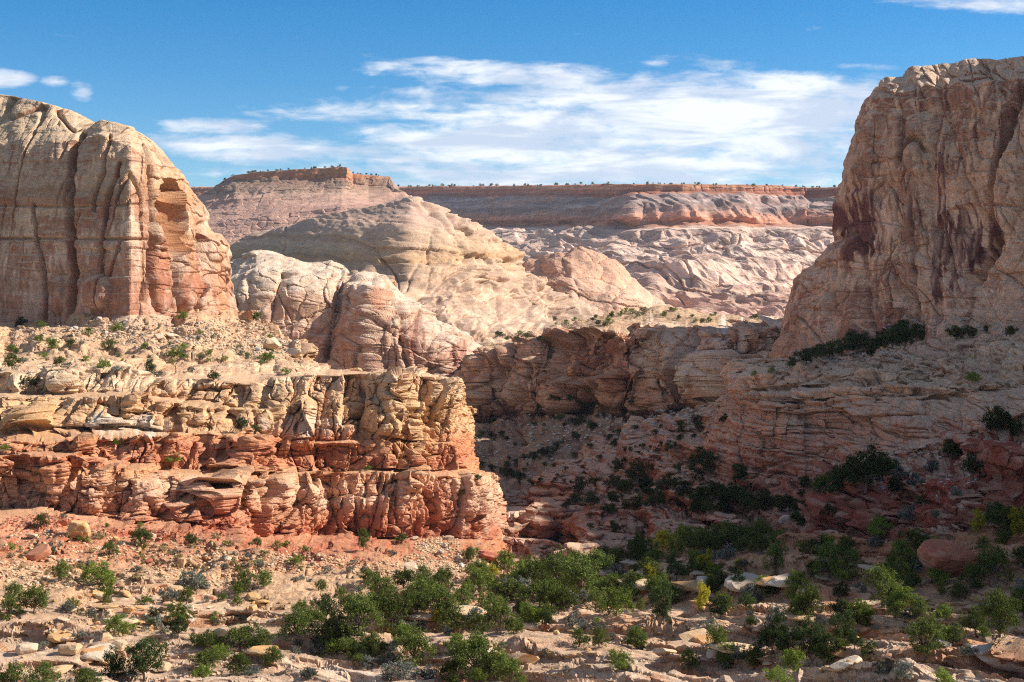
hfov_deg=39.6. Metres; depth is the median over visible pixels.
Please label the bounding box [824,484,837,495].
pinyon tree
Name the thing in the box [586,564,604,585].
juniper tree
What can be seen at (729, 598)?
green shrub
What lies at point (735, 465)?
pinyon tree
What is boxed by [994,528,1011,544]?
green shrub
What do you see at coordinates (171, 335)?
boulder
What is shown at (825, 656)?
juniper tree
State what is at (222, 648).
green shrub
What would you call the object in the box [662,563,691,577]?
sandstone block
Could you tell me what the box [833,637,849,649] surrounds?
juniper tree
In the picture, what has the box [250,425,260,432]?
pinyon tree
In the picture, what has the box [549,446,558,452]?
pinyon tree
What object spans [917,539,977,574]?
boulder
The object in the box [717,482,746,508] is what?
pinyon tree
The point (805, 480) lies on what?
pinyon tree
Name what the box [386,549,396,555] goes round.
sagebrush
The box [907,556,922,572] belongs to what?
sagebrush
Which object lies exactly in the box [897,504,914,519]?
sagebrush
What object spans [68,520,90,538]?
boulder
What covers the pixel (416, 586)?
juniper tree
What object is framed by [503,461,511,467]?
pinyon tree
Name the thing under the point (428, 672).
sagebrush
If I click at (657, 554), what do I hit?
juniper tree
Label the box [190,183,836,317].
mesa
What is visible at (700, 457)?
pinyon tree
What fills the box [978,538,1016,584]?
juniper tree
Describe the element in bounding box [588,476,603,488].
pinyon tree
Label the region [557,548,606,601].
juniper tree
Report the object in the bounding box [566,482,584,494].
pinyon tree
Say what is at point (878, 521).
green shrub
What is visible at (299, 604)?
juniper tree
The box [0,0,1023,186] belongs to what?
sky
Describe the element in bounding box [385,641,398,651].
sagebrush
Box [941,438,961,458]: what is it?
pinyon tree
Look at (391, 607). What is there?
juniper tree
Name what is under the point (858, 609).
green shrub
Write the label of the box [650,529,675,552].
yellow shrub
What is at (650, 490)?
pinyon tree
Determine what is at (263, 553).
grass tuft
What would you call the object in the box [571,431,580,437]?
pinyon tree
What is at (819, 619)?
sagebrush
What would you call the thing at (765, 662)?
boulder
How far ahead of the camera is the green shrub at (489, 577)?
180.10 m
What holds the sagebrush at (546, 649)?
on the ground
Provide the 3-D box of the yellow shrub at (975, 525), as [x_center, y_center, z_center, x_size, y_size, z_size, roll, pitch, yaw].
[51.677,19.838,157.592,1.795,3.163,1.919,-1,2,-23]
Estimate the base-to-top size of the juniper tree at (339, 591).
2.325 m
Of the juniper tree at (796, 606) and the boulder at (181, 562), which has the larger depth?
the boulder at (181, 562)
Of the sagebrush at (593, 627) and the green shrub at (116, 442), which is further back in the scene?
the green shrub at (116, 442)
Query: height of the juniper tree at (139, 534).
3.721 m
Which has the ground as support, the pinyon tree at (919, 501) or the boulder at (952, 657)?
the boulder at (952, 657)
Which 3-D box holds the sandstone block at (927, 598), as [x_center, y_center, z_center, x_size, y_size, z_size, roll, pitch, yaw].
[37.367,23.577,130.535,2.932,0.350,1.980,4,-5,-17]
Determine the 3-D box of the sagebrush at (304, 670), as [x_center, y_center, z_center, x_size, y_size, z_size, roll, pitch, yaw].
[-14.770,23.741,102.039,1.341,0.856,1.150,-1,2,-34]
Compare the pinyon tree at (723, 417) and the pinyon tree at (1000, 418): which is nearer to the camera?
the pinyon tree at (1000, 418)
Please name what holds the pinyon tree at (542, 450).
on the cliff at (650, 360)
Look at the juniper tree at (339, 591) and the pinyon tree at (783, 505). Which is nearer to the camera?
the juniper tree at (339, 591)
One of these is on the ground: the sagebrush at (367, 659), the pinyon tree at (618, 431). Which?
the sagebrush at (367, 659)
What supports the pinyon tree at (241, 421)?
on the cliff at (315, 444)
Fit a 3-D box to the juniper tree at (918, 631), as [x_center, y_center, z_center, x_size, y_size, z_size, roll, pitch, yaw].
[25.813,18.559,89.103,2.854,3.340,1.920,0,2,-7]
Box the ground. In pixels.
[0,524,1023,681]
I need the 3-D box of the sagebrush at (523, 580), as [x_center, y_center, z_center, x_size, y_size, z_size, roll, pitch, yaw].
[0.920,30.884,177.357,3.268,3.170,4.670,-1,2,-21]
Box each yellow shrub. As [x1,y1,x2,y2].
[430,609,444,624]
[487,564,499,575]
[642,563,655,577]
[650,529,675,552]
[694,578,710,609]
[696,548,713,576]
[733,557,743,568]
[820,533,834,541]
[968,507,985,533]
[1008,506,1023,536]
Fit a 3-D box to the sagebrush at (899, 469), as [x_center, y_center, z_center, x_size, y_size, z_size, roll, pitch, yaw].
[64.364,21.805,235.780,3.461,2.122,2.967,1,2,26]
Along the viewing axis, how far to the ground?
116.38 m
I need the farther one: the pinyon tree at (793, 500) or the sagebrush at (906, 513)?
the pinyon tree at (793, 500)
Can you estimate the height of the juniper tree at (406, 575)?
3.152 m
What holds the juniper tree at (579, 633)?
on the ground
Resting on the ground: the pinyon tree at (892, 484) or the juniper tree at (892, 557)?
the juniper tree at (892, 557)
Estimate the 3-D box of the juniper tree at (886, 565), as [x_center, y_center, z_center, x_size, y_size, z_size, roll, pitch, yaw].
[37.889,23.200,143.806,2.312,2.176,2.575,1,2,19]
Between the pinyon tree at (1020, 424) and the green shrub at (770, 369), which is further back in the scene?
the green shrub at (770, 369)
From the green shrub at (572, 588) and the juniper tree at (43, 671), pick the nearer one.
the juniper tree at (43, 671)
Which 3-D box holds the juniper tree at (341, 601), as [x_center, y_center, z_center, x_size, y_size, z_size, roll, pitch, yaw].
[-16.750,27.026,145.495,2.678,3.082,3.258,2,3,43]
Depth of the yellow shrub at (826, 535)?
169.09 m
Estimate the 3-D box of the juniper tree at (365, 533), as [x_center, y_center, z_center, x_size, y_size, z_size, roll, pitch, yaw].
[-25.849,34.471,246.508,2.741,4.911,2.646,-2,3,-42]
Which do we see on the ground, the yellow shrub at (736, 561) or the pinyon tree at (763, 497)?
the yellow shrub at (736, 561)
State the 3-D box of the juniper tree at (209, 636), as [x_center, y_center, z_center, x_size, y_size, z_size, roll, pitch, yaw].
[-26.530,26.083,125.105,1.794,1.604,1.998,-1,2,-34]
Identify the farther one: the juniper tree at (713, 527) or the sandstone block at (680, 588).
the juniper tree at (713, 527)
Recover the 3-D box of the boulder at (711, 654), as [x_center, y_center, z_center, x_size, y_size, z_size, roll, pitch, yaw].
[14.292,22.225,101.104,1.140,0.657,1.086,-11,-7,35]
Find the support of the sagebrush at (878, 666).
on the ground
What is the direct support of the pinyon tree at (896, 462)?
on the cliff at (783, 428)
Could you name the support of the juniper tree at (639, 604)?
on the ground
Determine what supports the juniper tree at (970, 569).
on the ground
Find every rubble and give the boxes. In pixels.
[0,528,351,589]
[3,316,300,359]
[15,563,1014,670]
[350,536,481,582]
[459,316,1021,496]
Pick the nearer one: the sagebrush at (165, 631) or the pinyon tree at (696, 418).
the sagebrush at (165, 631)
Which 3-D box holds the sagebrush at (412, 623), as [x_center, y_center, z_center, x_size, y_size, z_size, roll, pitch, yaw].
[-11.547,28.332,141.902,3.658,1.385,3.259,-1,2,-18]
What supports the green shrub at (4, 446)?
on the cliff at (315, 444)
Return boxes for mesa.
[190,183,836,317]
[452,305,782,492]
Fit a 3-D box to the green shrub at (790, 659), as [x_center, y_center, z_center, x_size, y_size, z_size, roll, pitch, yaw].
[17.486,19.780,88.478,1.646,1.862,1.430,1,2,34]
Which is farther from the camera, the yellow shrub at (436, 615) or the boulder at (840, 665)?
the yellow shrub at (436, 615)
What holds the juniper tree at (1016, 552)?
on the ground
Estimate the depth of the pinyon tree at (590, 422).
599.72 m
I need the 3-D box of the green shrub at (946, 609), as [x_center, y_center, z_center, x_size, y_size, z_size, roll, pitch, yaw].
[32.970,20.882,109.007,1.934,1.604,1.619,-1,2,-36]
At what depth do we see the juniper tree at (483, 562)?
223.51 m
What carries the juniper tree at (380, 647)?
on the ground
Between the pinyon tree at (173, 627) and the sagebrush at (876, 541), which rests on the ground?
the sagebrush at (876, 541)
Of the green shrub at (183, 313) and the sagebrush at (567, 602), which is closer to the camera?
the sagebrush at (567, 602)
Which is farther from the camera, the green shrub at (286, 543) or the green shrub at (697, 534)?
the green shrub at (286, 543)
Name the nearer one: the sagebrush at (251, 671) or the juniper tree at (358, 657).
the sagebrush at (251, 671)
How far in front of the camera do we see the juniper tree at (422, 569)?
184.82 m
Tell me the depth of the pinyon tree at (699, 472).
325.46 m
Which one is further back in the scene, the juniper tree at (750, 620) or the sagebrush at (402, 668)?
the juniper tree at (750, 620)
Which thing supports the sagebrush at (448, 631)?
on the ground
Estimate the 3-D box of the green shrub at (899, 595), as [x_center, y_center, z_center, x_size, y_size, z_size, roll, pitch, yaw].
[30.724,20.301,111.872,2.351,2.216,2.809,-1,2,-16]
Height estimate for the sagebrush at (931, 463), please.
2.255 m
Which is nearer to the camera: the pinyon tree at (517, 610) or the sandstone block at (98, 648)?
the sandstone block at (98, 648)
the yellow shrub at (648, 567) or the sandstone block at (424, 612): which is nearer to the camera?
the sandstone block at (424, 612)
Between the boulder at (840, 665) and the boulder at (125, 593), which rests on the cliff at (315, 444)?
the boulder at (125, 593)
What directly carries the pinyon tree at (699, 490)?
on the cliff at (783, 428)
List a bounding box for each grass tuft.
[44,568,51,574]
[132,572,144,579]
[159,545,169,550]
[174,553,182,557]
[228,559,239,565]
[258,550,270,555]
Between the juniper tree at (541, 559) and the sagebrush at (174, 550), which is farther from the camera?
the sagebrush at (174, 550)
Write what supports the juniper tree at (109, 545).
on the ground
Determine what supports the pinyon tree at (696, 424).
on the cliff at (783, 428)
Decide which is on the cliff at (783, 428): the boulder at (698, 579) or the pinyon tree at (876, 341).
the pinyon tree at (876, 341)
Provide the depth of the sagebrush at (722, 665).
99.46 m
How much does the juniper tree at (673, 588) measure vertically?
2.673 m
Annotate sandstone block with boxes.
[47,631,72,642]
[60,636,78,640]
[80,643,114,660]
[82,644,104,653]
[95,605,118,608]
[95,617,138,626]
[212,623,252,636]
[244,645,278,656]
[393,613,433,619]
[412,610,438,620]
[451,605,486,615]
[520,619,541,630]
[597,569,609,575]
[620,559,645,564]
[635,577,649,591]
[642,562,668,571]
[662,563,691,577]
[672,580,705,593]
[675,586,689,590]
[689,569,705,575]
[692,634,713,643]
[708,642,752,654]
[723,569,734,574]
[724,572,757,591]
[753,576,775,587]
[765,574,802,587]
[786,613,816,621]
[815,575,831,580]
[819,644,844,656]
[854,600,880,605]
[857,564,876,571]
[903,596,929,599]
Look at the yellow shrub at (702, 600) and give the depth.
133.90 m
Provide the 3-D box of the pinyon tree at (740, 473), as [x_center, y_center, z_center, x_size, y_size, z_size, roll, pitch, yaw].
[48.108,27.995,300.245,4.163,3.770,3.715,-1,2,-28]
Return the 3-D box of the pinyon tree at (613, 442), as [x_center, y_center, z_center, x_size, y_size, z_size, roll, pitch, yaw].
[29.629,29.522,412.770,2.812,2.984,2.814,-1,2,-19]
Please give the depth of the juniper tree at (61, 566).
159.43 m
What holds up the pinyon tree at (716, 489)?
on the cliff at (783, 428)
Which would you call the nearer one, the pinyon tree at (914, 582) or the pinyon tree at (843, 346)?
the pinyon tree at (914, 582)
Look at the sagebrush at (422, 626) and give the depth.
142.65 m
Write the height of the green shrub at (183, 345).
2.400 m
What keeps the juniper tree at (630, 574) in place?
on the ground
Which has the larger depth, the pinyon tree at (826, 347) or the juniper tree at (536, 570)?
the pinyon tree at (826, 347)
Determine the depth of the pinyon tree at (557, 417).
617.68 m
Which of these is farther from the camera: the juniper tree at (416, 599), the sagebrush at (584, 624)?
the juniper tree at (416, 599)
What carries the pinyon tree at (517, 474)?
on the cliff at (650, 360)
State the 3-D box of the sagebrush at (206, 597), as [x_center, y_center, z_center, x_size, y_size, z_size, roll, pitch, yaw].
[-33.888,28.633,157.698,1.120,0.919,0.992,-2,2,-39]
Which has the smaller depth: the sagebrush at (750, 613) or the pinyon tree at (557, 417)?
the sagebrush at (750, 613)
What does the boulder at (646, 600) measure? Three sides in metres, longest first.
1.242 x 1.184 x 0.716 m
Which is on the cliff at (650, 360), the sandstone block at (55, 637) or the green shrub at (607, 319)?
the green shrub at (607, 319)
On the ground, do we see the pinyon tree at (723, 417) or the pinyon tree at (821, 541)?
the pinyon tree at (821, 541)
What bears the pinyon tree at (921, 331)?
on the butte at (928, 212)
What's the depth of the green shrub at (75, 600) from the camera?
144.65 m
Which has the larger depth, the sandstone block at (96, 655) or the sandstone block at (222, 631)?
the sandstone block at (222, 631)
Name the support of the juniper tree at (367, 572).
on the ground
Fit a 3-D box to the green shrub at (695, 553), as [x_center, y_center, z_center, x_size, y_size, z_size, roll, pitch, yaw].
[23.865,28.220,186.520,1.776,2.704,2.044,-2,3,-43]
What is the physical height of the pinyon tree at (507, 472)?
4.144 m
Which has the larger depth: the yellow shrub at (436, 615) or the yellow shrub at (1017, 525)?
the yellow shrub at (1017, 525)
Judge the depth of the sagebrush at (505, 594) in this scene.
172.93 m
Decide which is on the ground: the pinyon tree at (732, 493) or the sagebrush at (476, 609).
the sagebrush at (476, 609)
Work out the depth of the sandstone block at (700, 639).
117.81 m
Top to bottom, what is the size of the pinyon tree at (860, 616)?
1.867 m
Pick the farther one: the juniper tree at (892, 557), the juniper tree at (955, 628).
the juniper tree at (892, 557)
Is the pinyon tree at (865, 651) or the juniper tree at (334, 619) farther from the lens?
the juniper tree at (334, 619)
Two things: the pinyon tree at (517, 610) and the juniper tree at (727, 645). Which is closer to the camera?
the juniper tree at (727, 645)
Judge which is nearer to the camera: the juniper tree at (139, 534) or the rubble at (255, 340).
the juniper tree at (139, 534)
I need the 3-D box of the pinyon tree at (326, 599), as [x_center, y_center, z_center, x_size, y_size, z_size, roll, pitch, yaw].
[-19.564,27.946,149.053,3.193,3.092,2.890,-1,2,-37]
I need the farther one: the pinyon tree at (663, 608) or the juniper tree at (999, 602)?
the pinyon tree at (663, 608)
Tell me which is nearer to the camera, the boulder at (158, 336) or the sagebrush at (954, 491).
the sagebrush at (954, 491)
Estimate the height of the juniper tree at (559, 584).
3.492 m
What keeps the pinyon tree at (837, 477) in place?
on the cliff at (783, 428)
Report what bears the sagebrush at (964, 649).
on the ground
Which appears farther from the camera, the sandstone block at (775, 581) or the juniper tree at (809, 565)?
the juniper tree at (809, 565)
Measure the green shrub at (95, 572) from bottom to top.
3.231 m
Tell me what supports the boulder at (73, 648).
on the ground
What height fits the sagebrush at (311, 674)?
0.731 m
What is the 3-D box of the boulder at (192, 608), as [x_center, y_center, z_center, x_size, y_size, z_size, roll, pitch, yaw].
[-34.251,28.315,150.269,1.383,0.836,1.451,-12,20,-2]
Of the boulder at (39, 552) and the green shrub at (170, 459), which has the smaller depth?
the boulder at (39, 552)
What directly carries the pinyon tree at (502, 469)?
on the cliff at (650, 360)
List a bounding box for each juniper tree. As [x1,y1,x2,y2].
[0,590,23,620]
[0,660,29,681]
[1,353,22,368]
[2,581,23,597]
[15,582,53,614]
[19,660,66,681]
[31,510,49,528]
[50,559,70,579]
[53,356,66,365]
[65,336,74,347]
[66,666,103,681]
[98,538,119,556]
[100,338,117,351]
[131,526,152,546]
[177,586,193,604]
[184,531,197,543]
[187,648,223,670]
[200,628,222,646]
[212,621,264,651]
[215,593,227,601]
[223,650,251,675]
[230,569,257,591]
[249,628,275,645]
[252,536,262,546]
[253,568,272,587]
[261,645,284,666]
[277,607,315,644]
[290,598,309,612]
[302,601,326,632]
[313,620,347,650]
[314,578,328,590]
[321,610,353,641]
[332,585,346,600]
[332,590,353,616]
[338,635,358,659]
[339,585,384,637]
[352,652,364,665]
[356,566,379,585]
[357,527,370,550]
[361,589,389,617]
[361,630,384,654]
[364,570,395,595]
[369,639,393,657]
[372,581,414,633]
[392,566,414,587]
[394,532,407,542]
[395,620,437,666]
[396,588,424,614]
[399,577,433,608]
[411,565,430,578]
[411,572,445,593]
[420,585,463,619]
[422,580,450,603]
[428,564,454,589]
[433,656,467,681]
[434,601,465,632]
[443,635,463,656]
[446,625,506,681]
[452,579,475,604]
[462,546,475,561]
[464,557,489,580]
[464,611,492,633]
[474,591,503,614]
[480,648,512,680]
[482,592,520,634]
[485,577,512,601]
[496,654,527,681]
[498,577,530,602]
[510,553,539,574]
[517,560,552,583]
[517,577,557,607]
[533,575,567,593]
[536,554,550,571]
[541,544,573,590]
[541,585,559,606]
[550,587,580,610]
[554,553,581,586]
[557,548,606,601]
[559,550,583,558]
[569,628,593,646]
[574,546,614,578]
[581,587,608,611]
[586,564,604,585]
[587,625,610,647]
[597,544,612,554]
[599,572,621,590]
[609,549,632,564]
[610,582,624,597]
[619,571,647,591]
[621,628,645,647]
[624,528,647,558]
[625,544,647,560]
[627,625,648,647]
[634,598,645,610]
[635,556,669,575]
[637,547,666,564]
[641,535,660,558]
[659,581,682,602]
[660,571,669,581]
[664,551,679,563]
[666,559,685,578]
[678,530,697,548]
[678,648,701,672]
[683,558,696,578]
[687,526,709,534]
[688,541,698,551]
[690,530,719,553]
[692,560,709,570]
[703,523,730,549]
[705,618,728,654]
[710,519,741,545]
[715,641,741,659]
[715,651,732,669]
[727,522,753,550]
[727,565,738,572]
[741,515,775,544]
[742,641,764,668]
[743,614,757,632]
[747,533,767,554]
[753,535,771,553]
[762,536,788,574]
[764,528,785,542]
[784,599,797,613]
[786,594,815,622]
[796,580,827,613]
[804,560,820,576]
[811,536,843,579]
[815,645,837,663]
[832,534,860,555]
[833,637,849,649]
[838,543,852,557]
[843,547,864,566]
[861,561,903,611]
[861,602,875,622]
[876,560,895,575]
[879,596,909,618]
[885,548,907,567]
[886,556,919,586]
[895,526,930,552]
[904,612,946,662]
[911,596,930,615]
[915,534,924,544]
[945,622,967,641]
[948,581,967,600]
[954,605,989,637]
[957,561,986,584]
[968,580,986,592]
[974,535,991,549]
[974,582,1021,637]
[976,554,989,574]
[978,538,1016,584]
[990,504,1022,531]
[1008,585,1023,618]
[1010,545,1023,568]
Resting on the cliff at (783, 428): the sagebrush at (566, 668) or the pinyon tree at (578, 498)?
the pinyon tree at (578, 498)
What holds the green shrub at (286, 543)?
on the cliff at (315, 444)
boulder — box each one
[15,642,38,654]
[25,533,37,537]
[26,544,51,561]
[40,665,72,674]
[57,617,69,620]
[58,642,82,654]
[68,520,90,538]
[91,590,104,595]
[95,594,114,602]
[100,632,112,641]
[111,639,127,651]
[112,536,120,540]
[120,590,131,596]
[122,606,136,613]
[144,558,152,562]
[152,661,170,671]
[154,334,164,339]
[161,601,174,605]
[165,333,178,337]
[177,558,185,567]
[184,604,193,612]
[187,614,193,621]
[221,556,231,561]
[247,592,260,600]
[248,604,257,611]
[255,599,269,603]
[263,337,280,349]
[287,348,301,356]
[288,520,300,526]
[404,561,417,570]
[444,535,453,540]
[478,551,496,560]
[506,653,539,662]
[539,625,549,628]
[642,597,650,602]
[653,648,676,654]
[679,628,707,641]
[696,576,706,584]
[706,649,716,658]
[762,660,772,664]
[778,515,789,522]
[830,655,861,670]
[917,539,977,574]
[934,639,951,647]
[946,655,958,658]
[971,643,1023,672]
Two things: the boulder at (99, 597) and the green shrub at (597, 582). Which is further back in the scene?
the green shrub at (597, 582)
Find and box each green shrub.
[1,443,9,450]
[6,344,18,352]
[8,541,17,549]
[33,335,42,342]
[34,319,46,327]
[36,352,48,358]
[45,336,59,348]
[66,597,78,607]
[79,559,113,584]
[81,327,92,334]
[82,355,91,361]
[96,358,110,368]
[98,578,115,592]
[102,584,112,604]
[102,612,137,636]
[104,575,117,583]
[108,322,124,331]
[112,438,121,444]
[135,594,154,604]
[146,617,157,623]
[164,348,183,356]
[164,452,181,462]
[165,602,195,621]
[177,342,189,349]
[178,311,187,319]
[188,632,208,647]
[191,663,213,680]
[210,611,220,616]
[212,643,232,658]
[231,583,245,594]
[232,595,244,605]
[251,311,260,320]
[256,352,274,362]
[272,540,282,547]
[280,367,290,373]
[283,540,290,547]
[285,554,305,563]
[324,638,343,653]
[391,621,411,643]
[449,632,465,640]
[464,563,496,594]
[468,667,488,681]
[488,549,515,574]
[499,560,532,583]
[503,613,524,633]
[518,610,539,623]
[519,600,542,622]
[530,601,558,619]
[569,585,585,596]
[591,616,601,623]
[594,578,609,591]
[595,583,635,615]
[603,318,614,323]
[604,545,624,568]
[607,647,634,671]
[622,570,643,593]
[644,575,663,590]
[666,537,686,554]
[671,523,695,542]
[685,547,701,563]
[692,529,712,549]
[703,563,722,573]
[704,573,714,583]
[714,591,733,610]
[734,538,749,552]
[751,575,768,590]
[762,665,793,681]
[767,366,775,372]
[778,646,805,671]
[783,569,811,591]
[785,587,796,600]
[793,537,814,552]
[811,473,831,492]
[830,556,859,580]
[846,597,874,625]
[867,514,894,539]
[886,584,918,609]
[891,538,913,558]
[901,553,919,565]
[927,567,952,585]
[928,602,954,623]
[932,666,954,681]
[937,585,946,592]
[938,624,952,640]
[963,371,982,384]
[975,625,991,637]
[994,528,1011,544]
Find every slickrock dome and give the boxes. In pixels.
[229,195,602,346]
[522,246,672,314]
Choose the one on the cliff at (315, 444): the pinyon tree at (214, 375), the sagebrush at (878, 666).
the pinyon tree at (214, 375)
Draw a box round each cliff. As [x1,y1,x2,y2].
[0,307,511,634]
[503,334,1023,560]
[506,506,564,554]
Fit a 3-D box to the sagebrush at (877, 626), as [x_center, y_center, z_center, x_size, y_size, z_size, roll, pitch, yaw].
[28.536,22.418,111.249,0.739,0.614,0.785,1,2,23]
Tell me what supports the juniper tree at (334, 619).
on the ground
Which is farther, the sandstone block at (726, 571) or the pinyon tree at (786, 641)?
the sandstone block at (726, 571)
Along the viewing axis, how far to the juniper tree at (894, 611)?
111.91 m
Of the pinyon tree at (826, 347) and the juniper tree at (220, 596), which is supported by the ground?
the juniper tree at (220, 596)
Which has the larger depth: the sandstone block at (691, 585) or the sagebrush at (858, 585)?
the sandstone block at (691, 585)
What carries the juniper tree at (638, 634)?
on the ground
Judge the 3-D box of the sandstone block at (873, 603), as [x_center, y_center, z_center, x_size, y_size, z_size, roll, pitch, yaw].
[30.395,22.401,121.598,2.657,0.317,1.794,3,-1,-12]
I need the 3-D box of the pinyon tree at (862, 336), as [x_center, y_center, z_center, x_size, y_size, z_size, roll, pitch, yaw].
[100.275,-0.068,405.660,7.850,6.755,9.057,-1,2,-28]
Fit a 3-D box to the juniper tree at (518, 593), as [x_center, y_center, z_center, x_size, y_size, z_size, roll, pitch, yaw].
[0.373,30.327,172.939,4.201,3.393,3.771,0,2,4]
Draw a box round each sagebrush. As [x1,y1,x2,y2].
[41,641,49,647]
[48,542,56,553]
[59,600,77,612]
[61,362,74,367]
[71,629,85,638]
[85,607,97,614]
[101,610,110,617]
[111,365,122,370]
[131,564,139,570]
[140,614,152,621]
[149,615,162,623]
[150,370,165,376]
[153,622,163,629]
[158,586,180,601]
[160,626,169,633]
[168,548,178,554]
[176,568,209,589]
[201,595,209,601]
[211,619,220,624]
[231,626,269,645]
[236,615,248,623]
[242,666,262,675]
[290,645,300,653]
[295,574,305,580]
[299,666,313,677]
[303,668,317,677]
[309,644,326,655]
[310,635,322,643]
[312,635,325,643]
[324,565,332,571]
[346,566,353,571]
[358,655,373,668]
[372,650,403,665]
[379,618,413,630]
[380,660,420,680]
[381,672,391,680]
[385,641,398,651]
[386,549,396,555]
[412,622,426,631]
[416,620,426,625]
[416,664,437,679]
[442,625,451,635]
[462,607,482,622]
[496,578,517,598]
[506,575,533,597]
[541,647,548,656]
[555,591,579,611]
[562,664,569,672]
[564,613,581,626]
[576,589,590,601]
[578,621,589,629]
[589,622,598,629]
[607,563,626,575]
[695,549,721,561]
[702,620,717,627]
[715,544,737,559]
[715,657,733,668]
[729,644,745,659]
[737,559,748,567]
[737,583,764,602]
[746,609,754,616]
[765,603,786,621]
[814,615,825,624]
[853,581,867,590]
[866,536,885,546]
[873,624,880,631]
[873,660,892,674]
[891,466,911,478]
[892,658,913,679]
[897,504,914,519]
[898,607,918,620]
[907,471,925,485]
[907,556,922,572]
[922,460,938,470]
[930,510,941,518]
[949,486,961,495]
[958,643,978,655]
[1013,576,1023,594]
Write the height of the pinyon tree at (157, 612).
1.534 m
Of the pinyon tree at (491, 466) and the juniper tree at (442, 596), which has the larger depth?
the pinyon tree at (491, 466)
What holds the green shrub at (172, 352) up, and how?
on the cliff at (315, 444)
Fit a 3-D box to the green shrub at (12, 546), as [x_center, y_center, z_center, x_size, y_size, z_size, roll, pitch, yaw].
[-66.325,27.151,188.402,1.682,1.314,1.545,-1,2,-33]
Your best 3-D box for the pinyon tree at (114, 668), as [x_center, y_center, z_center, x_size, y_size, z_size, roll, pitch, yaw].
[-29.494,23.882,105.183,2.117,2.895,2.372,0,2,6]
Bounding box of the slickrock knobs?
[230,250,481,376]
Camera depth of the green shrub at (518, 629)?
118.91 m
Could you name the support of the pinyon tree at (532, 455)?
on the cliff at (650, 360)
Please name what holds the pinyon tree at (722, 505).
on the cliff at (783, 428)
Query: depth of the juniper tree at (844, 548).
147.06 m
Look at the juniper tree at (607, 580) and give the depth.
164.64 m
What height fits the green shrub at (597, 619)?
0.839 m
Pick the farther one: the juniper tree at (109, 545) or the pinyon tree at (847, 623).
the juniper tree at (109, 545)
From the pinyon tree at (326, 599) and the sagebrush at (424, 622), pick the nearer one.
the sagebrush at (424, 622)
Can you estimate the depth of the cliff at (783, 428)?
306.82 m
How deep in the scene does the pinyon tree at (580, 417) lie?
623.97 m
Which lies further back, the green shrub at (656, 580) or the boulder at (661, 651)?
the green shrub at (656, 580)
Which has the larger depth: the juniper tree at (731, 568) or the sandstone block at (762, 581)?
the juniper tree at (731, 568)
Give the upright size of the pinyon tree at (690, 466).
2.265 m
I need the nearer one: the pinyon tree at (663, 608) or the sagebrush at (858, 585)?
the pinyon tree at (663, 608)
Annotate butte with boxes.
[0,94,238,331]
[197,167,408,243]
[769,56,1023,361]
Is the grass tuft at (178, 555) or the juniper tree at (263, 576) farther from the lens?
the grass tuft at (178, 555)
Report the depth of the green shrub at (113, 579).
174.46 m
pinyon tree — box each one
[15,317,28,327]
[18,376,40,385]
[99,642,128,679]
[117,636,168,681]
[144,354,156,373]
[147,606,162,617]
[165,616,188,638]
[207,370,220,381]
[233,416,248,430]
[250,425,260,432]
[309,592,339,619]
[344,638,365,656]
[479,460,486,466]
[487,464,496,470]
[488,431,495,437]
[497,466,505,474]
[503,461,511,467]
[503,467,515,477]
[512,470,525,478]
[513,601,519,614]
[528,451,537,460]
[536,410,544,416]
[537,447,548,456]
[539,608,552,624]
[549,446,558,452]
[552,441,561,446]
[554,413,563,420]
[561,498,571,507]
[565,394,574,400]
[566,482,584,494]
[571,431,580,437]
[571,493,586,504]
[572,418,580,425]
[574,475,589,487]
[576,414,586,421]
[582,494,599,508]
[585,420,595,428]
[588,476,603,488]
[599,503,614,514]
[602,474,619,488]
[603,434,612,439]
[606,490,622,502]
[609,438,618,446]
[609,519,621,532]
[611,456,625,470]
[612,428,621,436]
[612,479,633,492]
[615,480,632,494]
[619,583,638,599]
[621,499,633,508]
[622,456,645,480]
[628,563,642,572]
[629,496,648,509]
[635,493,643,500]
[637,478,651,488]
[638,473,654,489]
[639,488,654,497]
[641,489,666,508]
[647,579,678,623]
[651,429,659,436]
[654,471,678,494]
[663,439,679,456]
[667,497,685,509]
[669,477,693,498]
[672,462,683,472]
[676,419,687,426]
[676,425,686,433]
[685,463,696,470]
[688,446,719,469]
[688,492,707,505]
[689,494,704,513]
[690,415,700,422]
[691,467,706,481]
[694,421,701,428]
[694,485,709,495]
[700,462,714,474]
[701,480,728,499]
[701,500,720,513]
[705,565,727,594]
[706,595,732,617]
[716,500,725,510]
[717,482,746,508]
[718,413,727,423]
[727,568,745,594]
[731,463,748,475]
[732,465,749,481]
[736,486,758,512]
[736,591,755,612]
[747,500,758,513]
[750,493,771,508]
[754,612,789,653]
[755,490,774,508]
[764,585,780,596]
[773,493,796,511]
[774,624,814,655]
[776,495,799,510]
[785,354,797,366]
[790,510,806,525]
[792,348,817,364]
[794,616,826,654]
[797,475,811,488]
[807,343,828,360]
[808,535,830,554]
[809,634,840,658]
[811,476,824,488]
[819,503,837,523]
[821,341,834,357]
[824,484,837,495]
[827,337,851,356]
[827,463,842,475]
[827,597,852,620]
[827,609,857,639]
[830,454,864,492]
[832,580,849,597]
[840,628,855,638]
[841,442,894,492]
[844,329,855,339]
[845,332,858,350]
[845,632,861,649]
[849,329,870,352]
[853,602,871,623]
[856,640,878,659]
[862,340,878,356]
[866,452,901,480]
[869,328,889,350]
[877,327,907,348]
[887,474,902,492]
[888,319,909,330]
[894,319,920,344]
[904,571,921,589]
[910,323,925,341]
[916,494,928,504]
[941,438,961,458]
[944,325,966,339]
[960,450,985,480]
[962,325,977,337]
[980,404,1014,438]
[984,501,1009,532]
[1004,325,1019,336]
[1009,419,1023,436]

